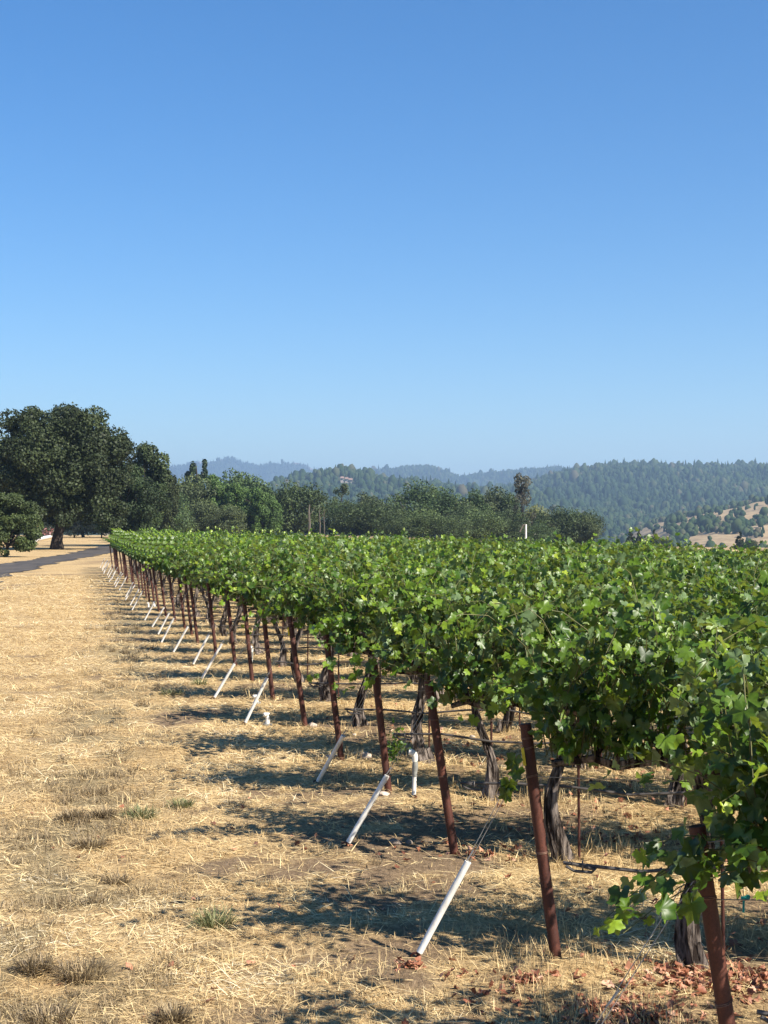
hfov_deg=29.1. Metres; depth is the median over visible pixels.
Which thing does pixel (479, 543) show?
grapevine
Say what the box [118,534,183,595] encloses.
grapevine
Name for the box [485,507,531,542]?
oak tree
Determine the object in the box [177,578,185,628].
end post
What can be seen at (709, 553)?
grapevine
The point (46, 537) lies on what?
white beam
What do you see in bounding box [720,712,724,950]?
vine stake
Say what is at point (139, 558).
grapevine
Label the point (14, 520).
oak tree
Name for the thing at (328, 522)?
oak tree
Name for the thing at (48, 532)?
flowering shrub
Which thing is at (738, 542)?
conifer tree
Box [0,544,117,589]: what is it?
road
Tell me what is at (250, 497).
tree
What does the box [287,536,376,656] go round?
grapevine
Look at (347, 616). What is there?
grapevine
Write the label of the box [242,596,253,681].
end post
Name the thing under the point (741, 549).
grapevine
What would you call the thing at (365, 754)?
rock
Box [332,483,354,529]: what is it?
thin tree
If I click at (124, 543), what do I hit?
grapevine
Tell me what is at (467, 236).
sky
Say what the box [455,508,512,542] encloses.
oak tree
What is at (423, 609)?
grapevine
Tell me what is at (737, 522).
forest
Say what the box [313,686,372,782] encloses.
guy anchor
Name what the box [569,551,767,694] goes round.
grapevine
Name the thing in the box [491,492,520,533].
oak tree
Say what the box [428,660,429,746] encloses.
vine stake
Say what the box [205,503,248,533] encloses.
oak tree
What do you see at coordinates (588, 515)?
oak tree
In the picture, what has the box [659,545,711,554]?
grapevine
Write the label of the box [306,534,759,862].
grapevine
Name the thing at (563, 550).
grapevine
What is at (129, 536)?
grapevine
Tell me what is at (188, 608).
end post
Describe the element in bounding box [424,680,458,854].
end post
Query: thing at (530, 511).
oak tree
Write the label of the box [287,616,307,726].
end post
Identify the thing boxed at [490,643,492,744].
vine stake
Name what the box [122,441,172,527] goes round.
oak tree
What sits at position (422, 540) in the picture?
grapevine
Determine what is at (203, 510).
oak tree
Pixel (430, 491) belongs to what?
oak tree
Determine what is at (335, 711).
end post
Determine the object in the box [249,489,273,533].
poplar tree
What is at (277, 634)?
drip hose
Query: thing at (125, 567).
end post
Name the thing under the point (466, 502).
oak tree
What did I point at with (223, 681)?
guy anchor
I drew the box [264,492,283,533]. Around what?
poplar tree
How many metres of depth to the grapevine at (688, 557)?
24.56 m
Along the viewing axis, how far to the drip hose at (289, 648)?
19.41 m
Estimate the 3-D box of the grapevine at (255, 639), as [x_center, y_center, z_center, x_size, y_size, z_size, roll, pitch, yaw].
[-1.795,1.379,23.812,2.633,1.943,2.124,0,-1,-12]
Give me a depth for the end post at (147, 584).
40.77 m
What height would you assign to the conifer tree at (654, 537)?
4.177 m
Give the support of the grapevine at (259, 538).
on the ground at (384, 875)
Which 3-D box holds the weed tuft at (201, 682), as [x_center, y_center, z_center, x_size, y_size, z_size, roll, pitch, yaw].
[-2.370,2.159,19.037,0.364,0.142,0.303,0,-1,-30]
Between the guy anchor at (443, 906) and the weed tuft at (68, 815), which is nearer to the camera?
the guy anchor at (443, 906)
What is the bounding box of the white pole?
[519,524,526,538]
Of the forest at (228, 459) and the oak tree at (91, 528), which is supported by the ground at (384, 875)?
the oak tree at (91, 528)
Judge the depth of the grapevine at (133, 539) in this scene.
49.15 m
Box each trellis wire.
[439,720,654,724]
[538,776,678,781]
[717,899,767,900]
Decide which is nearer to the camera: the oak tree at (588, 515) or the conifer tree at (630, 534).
the oak tree at (588, 515)
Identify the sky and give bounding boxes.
[0,0,767,476]
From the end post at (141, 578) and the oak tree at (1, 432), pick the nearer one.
the end post at (141, 578)
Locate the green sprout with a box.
[385,717,410,763]
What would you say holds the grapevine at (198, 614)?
on the ground at (384, 875)
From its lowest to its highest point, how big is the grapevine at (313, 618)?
1.996 m
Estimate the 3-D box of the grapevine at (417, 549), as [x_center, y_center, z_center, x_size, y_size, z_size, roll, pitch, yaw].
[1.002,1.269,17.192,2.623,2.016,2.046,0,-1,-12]
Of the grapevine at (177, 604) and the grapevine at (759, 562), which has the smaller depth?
the grapevine at (759, 562)
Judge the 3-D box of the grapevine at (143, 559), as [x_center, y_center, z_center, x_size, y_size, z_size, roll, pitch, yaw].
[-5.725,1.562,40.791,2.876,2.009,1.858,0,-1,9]
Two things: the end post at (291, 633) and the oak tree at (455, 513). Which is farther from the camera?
the oak tree at (455, 513)
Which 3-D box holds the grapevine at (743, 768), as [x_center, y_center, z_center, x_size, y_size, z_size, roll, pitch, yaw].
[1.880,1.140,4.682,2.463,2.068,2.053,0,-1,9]
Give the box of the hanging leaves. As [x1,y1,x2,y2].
[498,752,524,803]
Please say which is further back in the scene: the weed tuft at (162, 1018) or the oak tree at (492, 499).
the oak tree at (492, 499)
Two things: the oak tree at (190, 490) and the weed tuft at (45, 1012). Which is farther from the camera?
the oak tree at (190, 490)
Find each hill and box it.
[169,459,311,487]
[321,476,362,484]
[412,472,508,484]
[621,501,767,546]
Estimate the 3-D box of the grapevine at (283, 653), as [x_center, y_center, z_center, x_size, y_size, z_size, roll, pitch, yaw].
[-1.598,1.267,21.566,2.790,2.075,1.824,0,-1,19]
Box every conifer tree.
[625,531,636,544]
[636,529,643,544]
[648,529,658,546]
[733,532,744,548]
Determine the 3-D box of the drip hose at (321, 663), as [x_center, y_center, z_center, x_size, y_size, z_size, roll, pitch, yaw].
[2.390,1.834,16.769,7.414,0.217,0.018,0,-1,9]
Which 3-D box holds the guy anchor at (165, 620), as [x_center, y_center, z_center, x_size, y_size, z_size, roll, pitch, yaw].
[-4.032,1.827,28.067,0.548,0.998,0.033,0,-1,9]
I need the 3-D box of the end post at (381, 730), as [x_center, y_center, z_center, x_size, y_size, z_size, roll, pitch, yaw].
[-0.011,1.719,11.242,0.182,1.131,0.062,0,-1,9]
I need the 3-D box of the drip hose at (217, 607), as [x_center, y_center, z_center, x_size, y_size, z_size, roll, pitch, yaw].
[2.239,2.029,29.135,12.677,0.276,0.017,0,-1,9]
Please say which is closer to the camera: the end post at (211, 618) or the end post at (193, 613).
the end post at (211, 618)
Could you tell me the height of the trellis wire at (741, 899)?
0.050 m
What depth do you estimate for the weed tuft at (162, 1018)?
6.12 m
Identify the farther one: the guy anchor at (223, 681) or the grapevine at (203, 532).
the grapevine at (203, 532)
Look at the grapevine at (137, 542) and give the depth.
47.03 m
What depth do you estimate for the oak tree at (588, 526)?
236.77 m
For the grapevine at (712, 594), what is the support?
on the ground at (384, 875)
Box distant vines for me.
[101,526,745,554]
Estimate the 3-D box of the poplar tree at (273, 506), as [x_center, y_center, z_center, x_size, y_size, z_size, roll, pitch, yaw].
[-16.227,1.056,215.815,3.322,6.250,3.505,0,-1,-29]
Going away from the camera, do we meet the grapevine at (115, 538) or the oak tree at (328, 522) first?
the grapevine at (115, 538)
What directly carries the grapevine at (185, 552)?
on the ground at (384, 875)
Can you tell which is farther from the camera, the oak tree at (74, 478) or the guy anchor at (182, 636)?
the oak tree at (74, 478)
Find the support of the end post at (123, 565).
on the ground at (384, 875)
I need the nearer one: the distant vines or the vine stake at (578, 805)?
the vine stake at (578, 805)
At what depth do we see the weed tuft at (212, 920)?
7.57 m
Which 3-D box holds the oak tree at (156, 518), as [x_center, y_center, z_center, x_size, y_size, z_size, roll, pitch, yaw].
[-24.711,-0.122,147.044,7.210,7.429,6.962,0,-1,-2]
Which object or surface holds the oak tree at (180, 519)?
on the ground at (384, 875)
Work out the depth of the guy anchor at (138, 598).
36.59 m
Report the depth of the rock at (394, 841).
9.44 m
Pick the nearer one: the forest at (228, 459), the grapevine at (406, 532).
the grapevine at (406, 532)
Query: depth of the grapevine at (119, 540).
61.93 m
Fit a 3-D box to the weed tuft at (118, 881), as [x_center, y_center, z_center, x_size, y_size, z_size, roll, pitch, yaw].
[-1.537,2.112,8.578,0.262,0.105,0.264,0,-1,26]
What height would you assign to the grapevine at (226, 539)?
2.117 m
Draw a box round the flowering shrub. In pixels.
[42,528,52,535]
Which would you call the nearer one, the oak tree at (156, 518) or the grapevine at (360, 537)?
the grapevine at (360, 537)
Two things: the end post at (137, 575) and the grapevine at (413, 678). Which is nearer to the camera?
the grapevine at (413, 678)
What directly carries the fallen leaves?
on the ground at (384, 875)
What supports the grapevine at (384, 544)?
on the ground at (384, 875)
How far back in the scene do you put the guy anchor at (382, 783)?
9.37 m
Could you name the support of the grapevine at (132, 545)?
on the ground at (384, 875)
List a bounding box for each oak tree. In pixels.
[0,402,139,549]
[0,428,7,467]
[0,492,43,556]
[20,518,53,534]
[51,518,90,537]
[64,523,95,536]
[82,521,111,537]
[94,463,161,534]
[117,476,173,531]
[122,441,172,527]
[142,492,193,531]
[158,503,196,533]
[161,474,179,532]
[177,473,223,526]
[183,497,223,532]
[205,467,260,498]
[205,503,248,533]
[237,474,276,525]
[268,480,335,534]
[270,489,296,534]
[300,499,354,536]
[300,520,326,535]
[327,498,378,537]
[353,490,382,534]
[354,497,407,537]
[371,507,420,538]
[380,479,447,536]
[403,508,460,540]
[420,484,444,539]
[422,487,474,534]
[433,515,472,541]
[439,498,475,527]
[442,503,486,537]
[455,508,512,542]
[460,488,492,531]
[470,484,518,540]
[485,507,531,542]
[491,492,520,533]
[516,520,559,543]
[523,504,557,533]
[531,505,579,542]
[551,507,606,543]
[572,515,605,544]
[656,537,670,546]
[741,540,758,547]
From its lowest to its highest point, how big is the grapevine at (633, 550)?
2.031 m
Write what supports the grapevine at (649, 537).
on the ground at (384, 875)
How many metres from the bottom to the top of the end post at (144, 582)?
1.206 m
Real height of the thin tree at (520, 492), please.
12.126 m
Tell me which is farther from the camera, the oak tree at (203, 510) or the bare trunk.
the oak tree at (203, 510)
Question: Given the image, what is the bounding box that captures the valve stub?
[262,712,272,725]
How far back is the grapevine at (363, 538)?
37.81 m
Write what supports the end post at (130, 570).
on the ground at (384, 875)
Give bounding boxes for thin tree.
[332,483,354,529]
[505,472,536,536]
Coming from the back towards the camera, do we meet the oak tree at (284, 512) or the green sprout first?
the oak tree at (284, 512)
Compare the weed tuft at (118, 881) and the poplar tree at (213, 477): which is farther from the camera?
the poplar tree at (213, 477)
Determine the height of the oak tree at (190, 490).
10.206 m
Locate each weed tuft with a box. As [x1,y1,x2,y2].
[4,947,67,980]
[12,991,92,1023]
[44,949,127,984]
[52,804,86,821]
[64,828,114,850]
[86,801,121,819]
[100,868,136,885]
[114,800,164,819]
[140,995,202,1023]
[159,687,186,695]
[165,797,197,808]
[188,900,247,932]
[191,677,207,684]
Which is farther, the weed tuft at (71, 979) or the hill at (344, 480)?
the hill at (344, 480)
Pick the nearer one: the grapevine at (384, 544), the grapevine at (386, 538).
the grapevine at (384, 544)
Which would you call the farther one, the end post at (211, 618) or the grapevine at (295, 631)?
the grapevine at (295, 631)
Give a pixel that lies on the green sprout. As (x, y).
(395, 751)
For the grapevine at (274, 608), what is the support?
on the ground at (384, 875)
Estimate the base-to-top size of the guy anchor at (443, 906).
1.110 m
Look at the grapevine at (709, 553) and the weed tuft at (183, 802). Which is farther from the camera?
the grapevine at (709, 553)
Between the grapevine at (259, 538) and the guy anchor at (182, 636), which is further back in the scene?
the grapevine at (259, 538)
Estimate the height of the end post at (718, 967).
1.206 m
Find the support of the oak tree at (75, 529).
on the ground at (384, 875)
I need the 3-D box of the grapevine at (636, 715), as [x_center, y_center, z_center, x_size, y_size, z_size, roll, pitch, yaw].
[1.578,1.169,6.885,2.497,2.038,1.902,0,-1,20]
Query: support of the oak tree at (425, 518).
on the ground at (384, 875)
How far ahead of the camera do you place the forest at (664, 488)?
2364.10 m
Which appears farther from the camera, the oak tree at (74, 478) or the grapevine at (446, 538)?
the oak tree at (74, 478)
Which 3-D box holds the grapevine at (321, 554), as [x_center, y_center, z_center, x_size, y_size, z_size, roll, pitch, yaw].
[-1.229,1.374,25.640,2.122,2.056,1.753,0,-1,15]
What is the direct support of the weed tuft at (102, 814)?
on the ground at (384, 875)
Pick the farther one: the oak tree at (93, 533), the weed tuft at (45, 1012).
the oak tree at (93, 533)
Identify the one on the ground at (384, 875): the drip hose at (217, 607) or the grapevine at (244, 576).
the grapevine at (244, 576)
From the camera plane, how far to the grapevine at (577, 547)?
20.89 m
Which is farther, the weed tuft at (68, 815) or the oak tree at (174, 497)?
the oak tree at (174, 497)
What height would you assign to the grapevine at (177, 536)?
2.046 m
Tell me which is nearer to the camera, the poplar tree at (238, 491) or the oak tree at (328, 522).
the poplar tree at (238, 491)
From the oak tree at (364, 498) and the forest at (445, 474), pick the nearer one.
the oak tree at (364, 498)
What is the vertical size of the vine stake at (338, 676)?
1.300 m
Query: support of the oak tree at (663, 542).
on the ground at (384, 875)
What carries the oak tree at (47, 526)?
on the ground at (384, 875)
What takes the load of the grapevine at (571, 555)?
on the ground at (384, 875)
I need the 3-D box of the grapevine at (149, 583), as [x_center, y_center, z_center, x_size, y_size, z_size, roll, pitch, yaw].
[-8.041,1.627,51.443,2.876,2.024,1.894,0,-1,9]
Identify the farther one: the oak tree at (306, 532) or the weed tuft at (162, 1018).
the oak tree at (306, 532)
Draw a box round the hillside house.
[340,476,352,483]
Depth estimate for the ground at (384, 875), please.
9.33 m
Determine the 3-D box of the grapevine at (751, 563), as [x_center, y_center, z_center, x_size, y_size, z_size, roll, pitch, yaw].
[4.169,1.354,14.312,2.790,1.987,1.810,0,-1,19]
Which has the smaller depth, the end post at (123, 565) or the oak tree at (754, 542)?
the end post at (123, 565)
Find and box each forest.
[20,464,670,544]
[169,456,319,484]
[367,464,581,486]
[494,458,767,518]
[610,494,767,547]
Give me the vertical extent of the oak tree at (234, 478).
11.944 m
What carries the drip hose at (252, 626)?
attached to the grapevine at (563, 550)
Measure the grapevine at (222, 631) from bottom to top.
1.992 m
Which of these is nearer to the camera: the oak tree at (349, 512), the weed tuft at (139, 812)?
the weed tuft at (139, 812)
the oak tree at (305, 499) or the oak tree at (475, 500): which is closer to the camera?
the oak tree at (305, 499)
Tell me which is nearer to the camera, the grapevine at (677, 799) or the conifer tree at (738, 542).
the grapevine at (677, 799)
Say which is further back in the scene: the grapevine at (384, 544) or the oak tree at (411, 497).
the oak tree at (411, 497)
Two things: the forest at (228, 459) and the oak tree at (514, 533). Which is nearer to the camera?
the oak tree at (514, 533)
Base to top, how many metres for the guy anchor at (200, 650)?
1.075 m
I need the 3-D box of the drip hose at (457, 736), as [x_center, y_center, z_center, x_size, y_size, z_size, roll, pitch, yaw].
[2.259,1.741,10.887,4.433,0.151,0.048,0,-1,9]
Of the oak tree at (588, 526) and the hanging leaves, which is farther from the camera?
the oak tree at (588, 526)
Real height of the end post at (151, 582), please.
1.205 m
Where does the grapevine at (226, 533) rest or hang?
on the ground at (384, 875)
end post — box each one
[114,547,118,573]
[122,552,125,577]
[123,553,127,582]
[128,556,132,585]
[130,555,134,587]
[135,559,139,590]
[139,561,143,594]
[142,564,147,598]
[144,564,150,602]
[148,565,155,605]
[152,567,159,611]
[159,571,166,616]
[167,569,175,620]
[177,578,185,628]
[183,576,192,635]
[189,581,198,644]
[206,583,216,653]
[225,591,236,665]
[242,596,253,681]
[260,605,274,698]
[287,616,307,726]
[323,632,343,759]
[371,664,391,792]
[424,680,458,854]
[520,723,561,958]
[688,824,735,1023]
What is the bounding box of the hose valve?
[741,887,749,912]
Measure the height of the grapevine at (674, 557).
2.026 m
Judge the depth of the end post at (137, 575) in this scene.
47.16 m
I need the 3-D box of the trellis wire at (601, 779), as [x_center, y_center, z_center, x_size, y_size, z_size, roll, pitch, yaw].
[2.030,1.267,6.785,2.636,0.040,0.004,0,-1,9]
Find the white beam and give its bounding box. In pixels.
[37,535,51,540]
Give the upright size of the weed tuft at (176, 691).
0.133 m
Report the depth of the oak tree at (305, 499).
222.89 m
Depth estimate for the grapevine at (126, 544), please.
55.49 m
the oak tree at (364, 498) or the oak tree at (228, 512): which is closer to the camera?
the oak tree at (228, 512)
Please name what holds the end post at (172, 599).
on the ground at (384, 875)
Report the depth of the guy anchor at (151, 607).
32.34 m
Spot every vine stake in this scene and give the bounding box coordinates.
[307,620,308,681]
[338,653,338,700]
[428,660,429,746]
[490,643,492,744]
[577,717,580,860]
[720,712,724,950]
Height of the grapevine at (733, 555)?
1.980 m
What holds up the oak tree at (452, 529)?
on the ground at (384, 875)
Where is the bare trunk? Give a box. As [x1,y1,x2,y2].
[307,505,314,535]
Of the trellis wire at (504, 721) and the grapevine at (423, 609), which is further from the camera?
the grapevine at (423, 609)
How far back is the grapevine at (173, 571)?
32.13 m
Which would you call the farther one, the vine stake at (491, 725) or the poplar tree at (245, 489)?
the poplar tree at (245, 489)
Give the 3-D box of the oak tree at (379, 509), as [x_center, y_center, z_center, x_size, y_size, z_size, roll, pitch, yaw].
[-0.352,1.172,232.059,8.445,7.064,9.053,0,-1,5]
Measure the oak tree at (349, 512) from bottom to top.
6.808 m
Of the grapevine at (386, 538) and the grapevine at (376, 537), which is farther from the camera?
the grapevine at (386, 538)
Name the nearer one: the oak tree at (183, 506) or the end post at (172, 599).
the end post at (172, 599)
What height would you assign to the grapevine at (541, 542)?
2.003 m
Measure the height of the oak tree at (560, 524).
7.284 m
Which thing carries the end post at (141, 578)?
on the ground at (384, 875)
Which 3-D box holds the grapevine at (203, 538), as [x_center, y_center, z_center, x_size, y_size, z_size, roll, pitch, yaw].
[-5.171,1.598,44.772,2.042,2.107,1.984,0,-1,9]
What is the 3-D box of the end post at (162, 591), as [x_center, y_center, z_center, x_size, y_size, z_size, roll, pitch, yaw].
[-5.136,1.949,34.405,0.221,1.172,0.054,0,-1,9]
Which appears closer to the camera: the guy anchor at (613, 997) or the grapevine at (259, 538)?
the guy anchor at (613, 997)
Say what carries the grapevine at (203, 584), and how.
on the ground at (384, 875)
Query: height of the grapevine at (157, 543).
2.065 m
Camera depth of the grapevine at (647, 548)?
18.64 m
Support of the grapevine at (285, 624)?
on the ground at (384, 875)
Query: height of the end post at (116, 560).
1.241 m
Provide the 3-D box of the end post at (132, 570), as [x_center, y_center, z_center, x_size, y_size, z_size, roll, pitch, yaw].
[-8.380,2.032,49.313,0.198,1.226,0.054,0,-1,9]
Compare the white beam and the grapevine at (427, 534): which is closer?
the grapevine at (427, 534)
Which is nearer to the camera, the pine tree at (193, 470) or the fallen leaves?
the fallen leaves
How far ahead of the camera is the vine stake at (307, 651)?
19.39 m
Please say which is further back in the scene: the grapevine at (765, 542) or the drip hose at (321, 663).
the grapevine at (765, 542)
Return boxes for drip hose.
[167,597,236,598]
[190,606,251,608]
[195,611,256,612]
[200,617,286,620]
[218,625,306,627]
[238,634,322,637]
[255,647,323,649]
[276,661,434,665]
[308,682,549,687]
[345,708,611,716]
[393,733,654,746]
[460,781,740,795]
[563,860,725,873]
[756,1009,767,1022]
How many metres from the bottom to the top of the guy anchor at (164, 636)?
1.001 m
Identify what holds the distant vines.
on the ground at (384, 875)
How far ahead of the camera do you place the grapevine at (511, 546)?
22.99 m
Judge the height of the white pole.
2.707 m
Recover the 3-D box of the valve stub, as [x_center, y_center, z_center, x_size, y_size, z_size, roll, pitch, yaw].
[-1.201,2.146,15.233,0.110,0.160,0.110,0,-1,0]
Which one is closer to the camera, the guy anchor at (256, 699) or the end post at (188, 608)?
the guy anchor at (256, 699)
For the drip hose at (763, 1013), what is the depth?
4.84 m
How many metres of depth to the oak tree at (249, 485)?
237.95 m
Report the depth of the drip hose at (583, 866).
6.93 m
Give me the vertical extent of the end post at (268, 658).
1.255 m
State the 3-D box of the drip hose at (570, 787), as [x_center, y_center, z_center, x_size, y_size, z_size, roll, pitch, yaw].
[2.206,1.735,8.999,3.501,0.112,0.048,0,-1,9]
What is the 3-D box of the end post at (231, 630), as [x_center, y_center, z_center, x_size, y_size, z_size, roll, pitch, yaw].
[-2.232,1.754,21.624,0.198,1.190,0.062,0,-1,9]
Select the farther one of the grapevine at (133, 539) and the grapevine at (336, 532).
the grapevine at (133, 539)
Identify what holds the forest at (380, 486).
on the hill at (344, 480)
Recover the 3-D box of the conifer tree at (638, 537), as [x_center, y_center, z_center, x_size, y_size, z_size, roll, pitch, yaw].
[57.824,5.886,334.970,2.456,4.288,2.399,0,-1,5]
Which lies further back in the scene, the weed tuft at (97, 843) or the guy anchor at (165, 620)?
the guy anchor at (165, 620)
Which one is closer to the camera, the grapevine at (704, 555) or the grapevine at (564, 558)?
the grapevine at (564, 558)
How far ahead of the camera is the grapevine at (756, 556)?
20.54 m
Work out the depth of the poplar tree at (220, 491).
219.15 m
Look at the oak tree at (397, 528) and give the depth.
213.03 m
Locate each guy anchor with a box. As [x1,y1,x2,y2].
[132,575,151,609]
[144,583,164,619]
[152,587,176,626]
[158,587,182,633]
[161,595,185,641]
[173,594,206,651]
[190,601,225,665]
[199,609,242,678]
[211,618,260,698]
[241,633,287,724]
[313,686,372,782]
[341,704,427,845]
[410,756,522,956]
[596,881,693,1023]
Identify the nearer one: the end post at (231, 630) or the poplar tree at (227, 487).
the end post at (231, 630)
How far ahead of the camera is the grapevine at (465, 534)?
33.48 m
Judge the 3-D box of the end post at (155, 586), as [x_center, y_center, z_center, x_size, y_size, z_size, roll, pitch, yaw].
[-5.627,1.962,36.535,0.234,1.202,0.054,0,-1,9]
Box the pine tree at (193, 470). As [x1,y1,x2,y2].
[182,459,207,506]
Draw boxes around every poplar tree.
[193,474,226,505]
[206,480,229,532]
[220,481,231,508]
[225,480,247,532]
[233,485,251,533]
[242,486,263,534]
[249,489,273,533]
[262,498,283,533]
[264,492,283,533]
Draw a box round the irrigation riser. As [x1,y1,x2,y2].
[408,749,417,794]
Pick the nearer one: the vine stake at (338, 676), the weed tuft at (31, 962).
the weed tuft at (31, 962)
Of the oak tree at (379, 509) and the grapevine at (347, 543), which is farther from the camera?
the oak tree at (379, 509)
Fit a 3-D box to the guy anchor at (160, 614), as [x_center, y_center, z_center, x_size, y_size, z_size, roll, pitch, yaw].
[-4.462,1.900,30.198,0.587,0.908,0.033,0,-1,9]
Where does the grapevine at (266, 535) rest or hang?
on the ground at (384, 875)
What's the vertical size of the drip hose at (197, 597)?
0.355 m
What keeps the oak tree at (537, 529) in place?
on the ground at (384, 875)
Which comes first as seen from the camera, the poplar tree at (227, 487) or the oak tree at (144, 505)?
the oak tree at (144, 505)
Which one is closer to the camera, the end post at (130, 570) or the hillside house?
the end post at (130, 570)
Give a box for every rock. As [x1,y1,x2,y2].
[359,751,371,758]
[379,791,389,795]
[387,838,402,845]
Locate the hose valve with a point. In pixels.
(743, 903)
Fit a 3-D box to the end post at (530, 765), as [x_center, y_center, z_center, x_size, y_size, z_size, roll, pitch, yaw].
[0.749,1.626,6.985,0.216,1.254,0.062,0,-1,9]
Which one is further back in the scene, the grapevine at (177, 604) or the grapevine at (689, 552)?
the grapevine at (177, 604)
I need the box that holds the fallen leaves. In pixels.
[30,666,767,1023]
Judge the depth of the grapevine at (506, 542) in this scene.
25.08 m
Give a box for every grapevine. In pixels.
[100,528,144,562]
[103,528,159,574]
[104,528,144,569]
[107,527,165,576]
[107,528,167,578]
[109,530,176,570]
[111,530,186,585]
[111,531,160,580]
[113,529,187,585]
[115,531,189,591]
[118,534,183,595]
[121,534,189,599]
[124,533,196,602]
[127,533,206,607]
[131,531,212,611]
[135,531,239,617]
[138,534,278,635]
[140,530,254,621]
[145,536,249,628]
[153,526,299,644]
[168,531,220,589]
[172,526,210,538]
[180,532,369,682]
[186,537,307,654]
[188,528,369,666]
[190,530,231,596]
[210,530,260,608]
[212,526,245,535]
[213,536,498,726]
[218,537,410,701]
[227,533,300,623]
[234,528,562,763]
[241,539,310,630]
[250,532,332,635]
[253,533,365,646]
[258,529,299,539]
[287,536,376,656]
[290,536,485,684]
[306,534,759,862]
[307,543,663,800]
[317,539,441,667]
[320,531,373,543]
[324,535,380,548]
[327,529,462,551]
[331,529,387,544]
[349,527,412,546]
[353,530,413,550]
[356,530,432,548]
[364,536,531,704]
[379,533,501,555]
[409,536,471,547]
[411,530,587,732]
[413,531,470,545]
[413,546,767,970]
[416,539,575,557]
[420,533,506,551]
[439,533,727,767]
[442,532,564,558]
[464,532,767,807]
[485,537,575,566]
[494,539,654,575]
[504,538,580,553]
[516,538,678,562]
[560,538,685,562]
[563,534,767,728]
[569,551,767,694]
[572,527,728,566]
[575,542,687,557]
[587,613,767,936]
[615,543,747,560]
[623,554,767,580]
[639,544,750,560]
[651,544,764,629]
[652,545,750,572]
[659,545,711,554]
[677,541,767,565]
[684,546,766,580]
[693,582,767,628]
[699,550,767,584]
[734,540,766,558]
[740,549,767,574]
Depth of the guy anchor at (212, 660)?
19.55 m
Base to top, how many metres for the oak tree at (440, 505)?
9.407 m
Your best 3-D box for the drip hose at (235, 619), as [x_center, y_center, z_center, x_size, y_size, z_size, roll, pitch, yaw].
[2.081,1.945,25.027,10.737,0.231,0.017,0,-1,9]
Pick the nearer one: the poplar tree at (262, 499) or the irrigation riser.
the irrigation riser
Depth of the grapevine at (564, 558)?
12.75 m
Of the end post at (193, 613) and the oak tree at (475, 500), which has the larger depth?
the oak tree at (475, 500)
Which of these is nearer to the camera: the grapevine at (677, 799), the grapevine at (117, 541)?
the grapevine at (677, 799)
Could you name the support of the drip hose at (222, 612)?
attached to the grapevine at (633, 550)
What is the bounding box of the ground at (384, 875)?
[0,535,767,1023]
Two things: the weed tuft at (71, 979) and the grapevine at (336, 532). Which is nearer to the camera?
the weed tuft at (71, 979)
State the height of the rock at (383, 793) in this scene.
0.039 m
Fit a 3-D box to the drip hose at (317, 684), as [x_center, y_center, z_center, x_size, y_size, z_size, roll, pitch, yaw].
[2.351,1.812,14.648,6.323,0.195,0.048,0,-1,9]
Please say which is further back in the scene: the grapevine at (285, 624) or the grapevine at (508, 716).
the grapevine at (285, 624)

